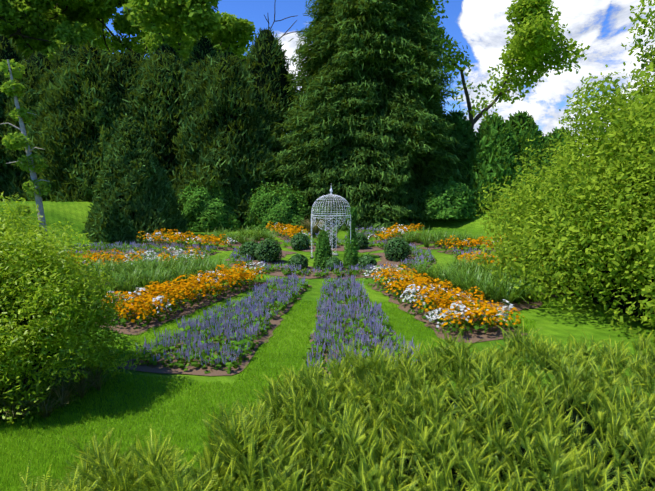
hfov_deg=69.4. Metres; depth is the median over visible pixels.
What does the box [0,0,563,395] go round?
trunks and limbs
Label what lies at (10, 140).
tree foliage
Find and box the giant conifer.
[261,0,475,230]
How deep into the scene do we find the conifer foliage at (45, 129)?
36.66 m
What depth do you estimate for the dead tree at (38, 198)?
25.08 m
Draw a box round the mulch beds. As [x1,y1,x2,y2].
[76,229,575,380]
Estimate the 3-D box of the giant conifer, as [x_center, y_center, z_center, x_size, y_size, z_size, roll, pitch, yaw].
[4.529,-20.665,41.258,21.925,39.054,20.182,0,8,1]
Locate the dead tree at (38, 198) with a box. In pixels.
[1,59,49,234]
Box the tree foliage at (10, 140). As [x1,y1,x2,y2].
[0,59,50,216]
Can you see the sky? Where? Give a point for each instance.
(480, 25)
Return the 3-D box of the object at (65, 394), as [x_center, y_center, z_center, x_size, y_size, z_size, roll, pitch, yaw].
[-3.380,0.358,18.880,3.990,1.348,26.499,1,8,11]
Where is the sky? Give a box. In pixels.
[24,0,654,156]
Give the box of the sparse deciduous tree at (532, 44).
[423,0,589,120]
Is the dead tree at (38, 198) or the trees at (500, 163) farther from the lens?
the trees at (500, 163)
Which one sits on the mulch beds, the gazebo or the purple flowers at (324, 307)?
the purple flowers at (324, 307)
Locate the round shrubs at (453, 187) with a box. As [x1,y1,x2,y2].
[178,174,483,231]
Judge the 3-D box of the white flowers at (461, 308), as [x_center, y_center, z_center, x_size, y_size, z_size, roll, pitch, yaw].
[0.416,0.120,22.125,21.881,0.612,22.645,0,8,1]
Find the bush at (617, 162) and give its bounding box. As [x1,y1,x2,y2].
[474,0,654,347]
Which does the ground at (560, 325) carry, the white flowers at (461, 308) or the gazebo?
the gazebo
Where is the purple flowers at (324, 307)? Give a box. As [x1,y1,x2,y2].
[64,223,494,366]
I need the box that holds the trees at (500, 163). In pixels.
[429,110,580,208]
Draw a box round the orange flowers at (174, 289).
[59,221,565,327]
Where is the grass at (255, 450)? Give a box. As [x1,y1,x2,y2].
[17,320,654,490]
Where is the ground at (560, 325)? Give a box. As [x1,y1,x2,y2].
[0,200,654,490]
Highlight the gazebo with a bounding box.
[311,187,350,254]
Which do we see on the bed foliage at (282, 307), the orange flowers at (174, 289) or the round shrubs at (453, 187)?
the orange flowers at (174, 289)
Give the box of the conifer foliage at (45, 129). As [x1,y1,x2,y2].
[0,27,317,243]
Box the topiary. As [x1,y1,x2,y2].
[239,231,413,270]
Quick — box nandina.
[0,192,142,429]
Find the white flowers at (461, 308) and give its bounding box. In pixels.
[79,222,514,327]
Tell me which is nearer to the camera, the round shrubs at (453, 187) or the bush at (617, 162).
the bush at (617, 162)
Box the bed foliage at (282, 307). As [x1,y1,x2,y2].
[66,225,563,376]
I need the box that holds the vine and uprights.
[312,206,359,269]
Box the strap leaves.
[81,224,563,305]
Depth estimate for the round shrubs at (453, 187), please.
35.13 m
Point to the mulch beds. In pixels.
(476, 336)
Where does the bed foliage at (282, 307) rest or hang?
on the mulch beds
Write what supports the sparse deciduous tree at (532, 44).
on the trunks and limbs

